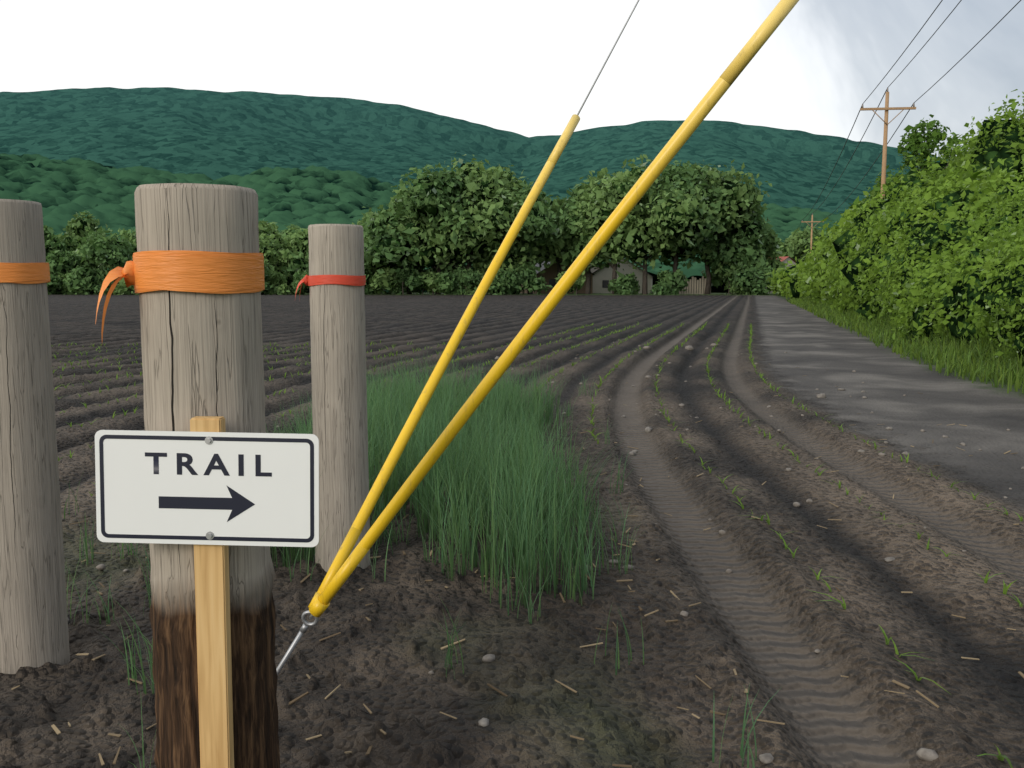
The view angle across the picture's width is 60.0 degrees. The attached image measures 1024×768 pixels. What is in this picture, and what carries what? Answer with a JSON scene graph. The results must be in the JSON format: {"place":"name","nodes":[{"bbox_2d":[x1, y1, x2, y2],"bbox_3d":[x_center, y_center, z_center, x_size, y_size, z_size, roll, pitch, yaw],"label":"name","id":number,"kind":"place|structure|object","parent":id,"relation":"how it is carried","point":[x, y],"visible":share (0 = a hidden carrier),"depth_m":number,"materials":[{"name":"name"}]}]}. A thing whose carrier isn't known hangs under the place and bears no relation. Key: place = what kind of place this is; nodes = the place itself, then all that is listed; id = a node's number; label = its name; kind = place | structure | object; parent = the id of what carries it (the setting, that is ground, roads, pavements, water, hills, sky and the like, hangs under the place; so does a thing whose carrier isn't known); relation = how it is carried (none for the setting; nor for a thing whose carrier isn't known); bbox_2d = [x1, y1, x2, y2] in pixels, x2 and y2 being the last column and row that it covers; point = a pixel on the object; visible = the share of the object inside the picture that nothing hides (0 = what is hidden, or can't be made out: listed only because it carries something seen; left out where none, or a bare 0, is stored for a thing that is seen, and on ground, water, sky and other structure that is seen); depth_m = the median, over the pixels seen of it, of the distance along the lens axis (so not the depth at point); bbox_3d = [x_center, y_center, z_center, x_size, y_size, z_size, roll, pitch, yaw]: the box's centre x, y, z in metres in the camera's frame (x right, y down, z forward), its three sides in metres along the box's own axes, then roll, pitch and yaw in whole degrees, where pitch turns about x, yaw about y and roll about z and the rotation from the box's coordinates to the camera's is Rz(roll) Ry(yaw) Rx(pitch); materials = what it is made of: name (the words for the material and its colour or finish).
{"place":"outdoors","nodes":[
{"label":"outdoors","id":0,"kind":"place"},
{"bbox_2d":[0,153,843,292],"bbox_3d":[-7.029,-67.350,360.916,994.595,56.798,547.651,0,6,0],"label":"wooded hill","id":1,"kind":"structure","parent":0,"point":[62,192],"depth_m":335.46,"materials":[{"name":"green plant"}]},
{"bbox_2d":[0,87,947,286],"bbox_3d":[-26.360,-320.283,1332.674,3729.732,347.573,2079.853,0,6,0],"label":"mountain ridge","id":2,"kind":"structure","parent":0,"point":[214,135],"depth_m":1408.36,"materials":[{"name":"green plant"}]},
{"bbox_2d":[0,292,1023,767],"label":"field ground","id":3,"kind":"structure","parent":0,"point":[762,620],"depth_m":4.15,"materials":[{"name":"soil"}]},
{"bbox_2d":[0,199,69,673],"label":"post","id":4,"kind":"object","parent":3,"relation":"on","point":[34,632],"visible":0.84,"depth_m":3.15,"materials":[{"name":"grey wood"}]},
{"bbox_2d":[0,262,49,283],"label":"tape","id":5,"kind":"object","parent":4,"relation":"attached to","point":[28,273],"visible":0.97,"depth_m":3.08,"materials":[{"name":"orange plastic"}]},
{"bbox_2d":[47,287,60,294],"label":"shrub","id":6,"kind":"object","parent":3,"relation":"on","point":[55,292],"visible":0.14,"depth_m":121.69,"materials":[{"name":"green plant"}]},
{"bbox_2d":[47,270,73,294],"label":"shrub","id":7,"kind":"object","parent":3,"relation":"on","point":[53,284],"visible":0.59,"depth_m":120.83,"materials":[{"name":"green plant"}]},
{"bbox_2d":[46,250,80,289],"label":"edge tree","id":8,"kind":"object","parent":3,"relation":"on","point":[57,260],"visible":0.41,"depth_m":122.29,"materials":[{"name":"green plant"}]},
{"bbox_2d":[56,270,76,293],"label":"shrub","id":9,"kind":"object","parent":3,"relation":"on","point":[62,278],"visible":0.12,"depth_m":121.63,"materials":[{"name":"green plant"}]},
{"bbox_2d":[63,263,107,294],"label":"shrub","id":10,"kind":"object","parent":3,"relation":"on","point":[81,280],"visible":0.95,"depth_m":119.50,"materials":[{"name":"green plant"}]},
{"bbox_2d":[91,272,129,294],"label":"shrub","id":11,"kind":"object","parent":3,"relation":"on","point":[97,288],"visible":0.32,"depth_m":120.10,"materials":[{"name":"green plant"}]},
{"bbox_2d":[113,277,132,294],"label":"shrub","id":12,"kind":"object","parent":3,"relation":"on","point":[122,288],"visible":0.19,"depth_m":117.59,"materials":[{"name":"green plant"}]},
{"bbox_2d":[124,281,138,294],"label":"shrub","id":13,"kind":"object","parent":3,"relation":"on","point":[132,287],"visible":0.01,"depth_m":117.84,"materials":[{"name":"green plant"}]},
{"bbox_2d":[134,183,279,767],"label":"post","id":14,"kind":"object","parent":3,"relation":"on","point":[202,354],"visible":0.63,"depth_m":1.99,"materials":[{"name":"grey wood"}]},
{"bbox_2d":[95,250,264,338],"bbox_3d":[-0.735,-0.198,2.030,0.322,0.205,0.304,0,6,0],"label":"tape","id":15,"kind":"object","parent":14,"relation":"attached to","point":[197,271],"visible":0.99,"depth_m":1.92,"materials":[{"name":"orange plastic"}]},
{"bbox_2d":[190,416,233,767],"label":"sign stake","id":16,"kind":"object","parent":3,"relation":"on","point":[213,622],"visible":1,"depth_m":1.96,"materials":[{"name":"brown wood"}]},
{"bbox_2d":[95,430,318,546],"bbox_3d":[-0.656,0.225,1.904,0.485,0.245,0.009,1,4,2],"label":"trail sign","id":17,"kind":"object","parent":16,"relation":"attached to","point":[211,488],"visible":1,"depth_m":1.91,"materials":[{"name":"white metal"}]},
{"bbox_2d":[261,263,272,294],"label":"shrub","id":18,"kind":"object","parent":3,"relation":"on","point":[268,287],"visible":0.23,"depth_m":118.08,"materials":[{"name":"green plant"}]},
{"bbox_2d":[259,232,296,287],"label":"edge tree","id":19,"kind":"object","parent":3,"relation":"on","point":[271,246],"visible":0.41,"depth_m":122.78,"materials":[{"name":"green plant"}]},
{"bbox_2d":[267,270,291,294],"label":"shrub","id":20,"kind":"object","parent":3,"relation":"on","point":[282,287],"visible":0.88,"depth_m":119.86,"materials":[{"name":"green plant"}]},
{"bbox_2d":[276,610,318,675],"bbox_3d":[-0.842,1.042,3.101,0.398,0.572,0.028,3,7,23],"label":"anchor rod","id":21,"kind":"object","parent":3,"relation":"on","point":[304,627],"visible":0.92,"depth_m":3.03,"materials":[{"name":"silver metal"}]},
{"bbox_2d":[309,0,798,618],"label":"guy guard","id":22,"kind":"object","parent":21,"relation":"attached to","point":[657,166],"visible":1,"depth_m":2.68,"materials":[{"name":"yellow plastic"}]},
{"bbox_2d":[308,0,638,615],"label":"guy guard","id":23,"kind":"object","parent":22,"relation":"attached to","point":[373,495],"visible":0.91,"depth_m":3.44,"materials":[{"name":"yellow plastic"}]},
{"bbox_2d":[291,270,309,294],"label":"shrub","id":24,"kind":"object","parent":3,"relation":"on","point":[298,276],"visible":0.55,"depth_m":120.45,"materials":[{"name":"green plant"}]},
{"bbox_2d":[308,224,370,571],"bbox_3d":[-0.829,0.194,4.267,0.267,1.891,0.266,0,6,0],"label":"post","id":25,"kind":"object","parent":3,"relation":"on","point":[338,367],"visible":0.77,"depth_m":4.15,"materials":[{"name":"grey wood"}]},
{"bbox_2d":[295,274,365,296],"bbox_3d":[-0.838,-0.455,4.199,0.291,0.127,0.270,2,7,21],"label":"tape","id":26,"kind":"object","parent":25,"relation":"attached to","point":[306,280],"visible":0.96,"depth_m":4.08,"materials":[{"name":"red plastic"}]},
{"bbox_2d":[364,261,372,284],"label":"shrub","id":27,"kind":"object","parent":3,"relation":"on","point":[366,272],"visible":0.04,"depth_m":121.56,"materials":[{"name":"green plant"}]},
{"bbox_2d":[364,274,373,294],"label":"shrub","id":28,"kind":"object","parent":3,"relation":"on","point":[368,289],"visible":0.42,"depth_m":121.51,"materials":[{"name":"green plant"}]},
{"bbox_2d":[369,267,400,293],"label":"shrub","id":29,"kind":"object","parent":3,"relation":"on","point":[382,280],"visible":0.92,"depth_m":120.86,"materials":[{"name":"green plant"}]},
{"bbox_2d":[352,211,424,293],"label":"tree","id":30,"kind":"object","parent":3,"relation":"on","point":[373,269],"visible":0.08,"depth_m":128.10,"materials":[{"name":"green plant"}]},
{"bbox_2d":[391,266,424,294],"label":"shrub","id":31,"kind":"object","parent":3,"relation":"on","point":[404,276],"visible":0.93,"depth_m":120.31,"materials":[{"name":"green plant"}]},
{"bbox_2d":[404,268,430,293],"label":"shrub","id":32,"kind":"object","parent":3,"relation":"on","point":[422,289],"visible":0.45,"depth_m":121.99,"materials":[{"name":"green plant"}]},
{"bbox_2d":[63,349,779,767],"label":"grass patch","id":33,"kind":"object","parent":3,"relation":"on","point":[521,489],"visible":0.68,"depth_m":4.75,"materials":[{"name":"green plant"}]},
{"bbox_2d":[420,269,441,294],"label":"shrub","id":34,"kind":"object","parent":3,"relation":"on","point":[430,278],"visible":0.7,"depth_m":120.29,"materials":[{"name":"green plant"}]},
{"bbox_2d":[434,268,464,294],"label":"shrub","id":35,"kind":"object","parent":3,"relation":"on","point":[447,283],"visible":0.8,"depth_m":118.77,"materials":[{"name":"green plant"}]},
{"bbox_2d":[451,264,481,294],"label":"shrub","id":36,"kind":"object","parent":3,"relation":"on","point":[465,276],"visible":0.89,"depth_m":118.89,"materials":[{"name":"green plant"}]},
{"bbox_2d":[461,270,494,294],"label":"shrub","id":37,"kind":"object","parent":3,"relation":"on","point":[471,290],"visible":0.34,"depth_m":118.79,"materials":[{"name":"green plant"}]},
{"bbox_2d":[484,269,524,294],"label":"shrub","id":38,"kind":"object","parent":3,"relation":"on","point":[498,288],"visible":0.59,"depth_m":119.32,"materials":[{"name":"green plant"}]},
{"bbox_2d":[11,355,1023,767],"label":"stalk litter","id":39,"kind":"object","parent":3,"relation":"on","point":[57,731],"visible":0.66,"depth_m":3.19,"materials":[{"name":"beige plant"}]},
{"bbox_2d":[498,262,551,294],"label":"shrub","id":40,"kind":"object","parent":3,"relation":"on","point":[525,275],"visible":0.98,"depth_m":119.52,"materials":[{"name":"green plant"}]},
{"bbox_2d":[52,322,1022,767],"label":"crop seedlings","id":41,"kind":"object","parent":3,"relation":"on","point":[1000,756],"visible":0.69,"depth_m":10.86,"materials":[{"name":"green plant"}]},
{"bbox_2d":[68,342,1023,763],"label":"field stones","id":42,"kind":"object","parent":3,"relation":"on","point":[924,754],"visible":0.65,"depth_m":4.53,"materials":[{"name":"stone"}]},
{"bbox_2d":[554,270,585,294],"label":"shrub","id":43,"kind":"object","parent":3,"relation":"on","point":[578,284],"visible":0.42,"depth_m":120.02,"materials":[{"name":"green plant"}]},
{"bbox_2d":[593,258,652,292],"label":"farm house","id":44,"kind":"structure","parent":3,"relation":"on","point":[602,278],"depth_m":141.24,"materials":[{"name":"wood"}]},
{"bbox_2d":[608,271,639,294],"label":"shrub","id":45,"kind":"object","parent":3,"relation":"on","point":[627,284],"visible":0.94,"depth_m":121.44,"materials":[{"name":"green plant"}]},
{"bbox_2d":[649,269,689,294],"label":"shrub","id":46,"kind":"object","parent":3,"relation":"on","point":[673,283],"visible":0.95,"depth_m":119.92,"materials":[{"name":"green plant"}]},
{"bbox_2d":[714,260,753,294],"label":"shrub","id":47,"kind":"object","parent":3,"relation":"on","point":[724,271],"visible":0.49,"depth_m":121.62,"materials":[{"name":"green plant"}]},
{"bbox_2d":[721,262,763,294],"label":"shrub","id":48,"kind":"object","parent":3,"relation":"on","point":[745,277],"visible":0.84,"depth_m":119.54,"materials":[{"name":"green plant"}]},
{"bbox_2d":[732,266,775,294],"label":"shrub","id":49,"kind":"object","parent":3,"relation":"on","point":[759,289],"visible":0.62,"depth_m":119.17,"materials":[{"name":"green plant"}]},
{"bbox_2d":[860,88,915,197],"bbox_3d":[16.857,-7.974,40.331,2.400,10.657,0.309,1,6,6],"label":"utility pole","id":50,"kind":"object","parent":3,"relation":"on","point":[886,108],"visible":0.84,"depth_m":39.86,"materials":[{"name":"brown wood"}]},
{"bbox_2d":[802,89,912,219],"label":"conductors","id":51,"kind":"object","parent":50,"relation":"attached to","point":[854,152],"visible":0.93,"depth_m":51.33,"materials":[{"name":"grey"}]},
{"bbox_2d":[863,0,1020,102],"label":"conductors","id":52,"kind":"object","parent":50,"relation":"attached to","point":[927,41],"visible":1,"depth_m":31.04,"materials":[{"name":"grey"}]},
{"bbox_2d":[0,0,1023,156],"label":"sky","id":53,"kind":"structure","parent":0,"point":[523,67],"materials":[{"name":"white"}]},
{"bbox_2d":[304,287,727,292],"bbox_3d":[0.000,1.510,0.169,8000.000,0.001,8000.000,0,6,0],"label":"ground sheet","id":54,"kind":"object","parent":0,"point":[718,290],"depth_m":227.16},
{"bbox_2d":[43,225,66,256],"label":"tree","id":55,"kind":"object","parent":54,"relation":"on","point":[52,241],"visible":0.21,"depth_m":144.66,"materials":[{"name":"green plant"}]},
{"bbox_2d":[56,210,107,252],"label":"tree","id":56,"kind":"object","parent":54,"relation":"on","point":[76,230],"visible":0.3,"depth_m":152.32,"materials":[{"name":"green plant"}]},
{"bbox_2d":[72,247,110,276],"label":"edge tree","id":57,"kind":"object","parent":54,"relation":"on","point":[91,265],"visible":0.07,"depth_m":125.63,"materials":[{"name":"green plant"}]},
{"bbox_2d":[78,227,136,278],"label":"edge tree","id":58,"kind":"object","parent":54,"relation":"on","point":[102,250],"visible":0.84,"depth_m":119.81,"materials":[{"name":"green plant"}]},
{"bbox_2d":[106,228,136,279],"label":"edge tree","id":59,"kind":"object","parent":54,"relation":"on","point":[131,237],"visible":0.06,"depth_m":127.28,"materials":[{"name":"green plant"}]},
{"bbox_2d":[258,220,290,292],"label":"tree","id":60,"kind":"object","parent":54,"relation":"on","point":[267,228],"visible":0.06,"depth_m":149.99,"materials":[{"name":"green plant"}]},
{"bbox_2d":[269,224,302,262],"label":"tree","id":61,"kind":"object","parent":54,"relation":"on","point":[288,229],"visible":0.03,"depth_m":140.67,"materials":[{"name":"green plant"}]},
{"bbox_2d":[280,228,308,291],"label":"edge tree","id":62,"kind":"object","parent":54,"relation":"on","point":[298,241],"visible":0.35,"depth_m":126.28,"materials":[{"name":"green plant"}]},
{"bbox_2d":[280,246,366,279],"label":"edge tree","id":63,"kind":"object","parent":54,"relation":"on","point":[297,265],"visible":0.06,"depth_m":122.03,"materials":[{"name":"green plant"}]},
{"bbox_2d":[373,188,433,293],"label":"tree","id":64,"kind":"object","parent":54,"relation":"on","point":[422,236],"visible":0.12,"depth_m":122.92,"materials":[{"name":"green plant"}]},
{"bbox_2d":[359,163,492,294],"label":"tree","id":65,"kind":"object","parent":54,"relation":"on","point":[431,197],"visible":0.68,"depth_m":118.39,"materials":[{"name":"green plant"}]},
{"bbox_2d":[386,154,548,289],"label":"tree","id":66,"kind":"object","parent":54,"relation":"on","point":[474,188],"visible":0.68,"depth_m":119.12,"materials":[{"name":"green plant"}]},
{"bbox_2d":[467,164,555,277],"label":"tree","id":67,"kind":"object","parent":54,"relation":"on","point":[507,178],"visible":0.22,"depth_m":123.06,"materials":[{"name":"green plant"}]},
{"bbox_2d":[481,179,562,293],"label":"tree","id":68,"kind":"object","parent":54,"relation":"on","point":[540,217],"visible":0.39,"depth_m":119.62,"materials":[{"name":"green plant"}]},
{"bbox_2d":[521,259,594,293],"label":"farm barn","id":69,"kind":"structure","parent":54,"relation":"on","point":[550,274],"depth_m":134.80,"materials":[{"name":"brown wood"}]},
{"bbox_2d":[538,195,604,284],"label":"tree","id":70,"kind":"object","parent":54,"relation":"on","point":[557,248],"visible":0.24,"depth_m":125.86,"materials":[{"name":"green plant"}]},
{"bbox_2d":[555,182,619,293],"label":"tree","id":71,"kind":"object","parent":54,"relation":"on","point":[575,251],"visible":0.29,"depth_m":124.19,"materials":[{"name":"green plant"}]},
{"bbox_2d":[566,167,659,293],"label":"tree","id":72,"kind":"object","parent":54,"relation":"on","point":[602,173],"visible":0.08,"depth_m":122.97,"materials":[{"name":"green plant"}]},
{"bbox_2d":[574,154,726,294],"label":"tree","id":73,"kind":"object","parent":54,"relation":"on","point":[636,244],"visible":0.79,"depth_m":117.98,"materials":[{"name":"green plant"}]},
{"bbox_2d":[639,160,734,271],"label":"tree","id":74,"kind":"object","parent":54,"relation":"on","point":[677,175],"visible":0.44,"depth_m":119.81,"materials":[{"name":"green plant"}]},
{"bbox_2d":[679,276,710,293],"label":"board fence","id":75,"kind":"object","parent":54,"relation":"on","point":[698,285],"visible":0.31,"depth_m":127.21,"materials":[{"name":"grey wood"}]},
{"bbox_2d":[659,159,771,294],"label":"tree","id":76,"kind":"object","parent":54,"relation":"on","point":[741,199],"visible":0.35,"depth_m":119.22,"materials":[{"name":"green plant"}]},
{"bbox_2d":[698,206,778,293],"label":"tree","id":77,"kind":"object","parent":54,"relation":"on","point":[746,249],"visible":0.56,"depth_m":122.36,"materials":[{"name":"green plant"}]},
{"bbox_2d":[722,218,787,292],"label":"tree","id":78,"kind":"object","parent":54,"relation":"on","point":[770,249],"visible":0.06,"depth_m":128.16,"materials":[{"name":"green plant"}]},
{"bbox_2d":[765,256,795,292],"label":"red roof house","id":79,"kind":"structure","parent":54,"relation":"on","point":[786,258],"depth_m":144.97,"materials":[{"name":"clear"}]},
{"bbox_2d":[774,227,815,261],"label":"tree","id":80,"kind":"object","parent":54,"relation":"on","point":[792,250],"visible":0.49,"depth_m":165.12,"materials":[{"name":"green plant"}]},
{"bbox_2d":[793,225,827,260],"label":"tree","id":81,"kind":"object","parent":54,"relation":"on","point":[816,232],"visible":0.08,"depth_m":165.42,"materials":[{"name":"green plant"}]},
{"bbox_2d":[801,213,823,249],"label":"utility pole","id":82,"kind":"object","parent":54,"relation":"on","point":[811,221],"visible":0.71,"depth_m":98.59,"materials":[{"name":"brown wood"}]},
{"bbox_2d":[833,196,867,230],"bbox_3d":[24.704,-9.194,61.453,5.895,7.623,6.840,0,6,0],"label":"roadside tree","id":83,"kind":"object","parent":54,"relation":"on","point":[856,201],"depth_m":61.13,"materials":[{"name":"green plant"}]},
{"bbox_2d":[765,89,1023,367],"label":"roadside hedge","id":84,"kind":"object","parent":54,"relation":"on","point":[923,252],"visible":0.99,"depth_m":24.57,"materials":[{"name":"green plant"}]},
{"bbox_2d":[862,114,965,205],"bbox_3d":[20.582,-8.615,45.738,4.776,9.948,3.703,3,7,28],"label":"roadside tree","id":85,"kind":"object","parent":54,"relation":"on","point":[916,144],"visible":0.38,"depth_m":44.58,"materials":[{"name":"green plant"}]},
{"bbox_2d":[950,162,1014,193],"bbox_3d":[15.193,-4.631,30.032,5.646,5.605,4.143,0,6,0],"label":"roadside tree","id":86,"kind":"object","parent":54,"relation":"on","point":[976,175],"visible":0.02,"depth_m":28.84,"materials":[{"name":"green plant"}]},
{"bbox_2d":[787,296,1023,395],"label":"verge grass","id":87,"kind":"structure","parent":0,"point":[944,352],"depth_m":16.17,"materials":[{"name":"green plant"}]}
]}

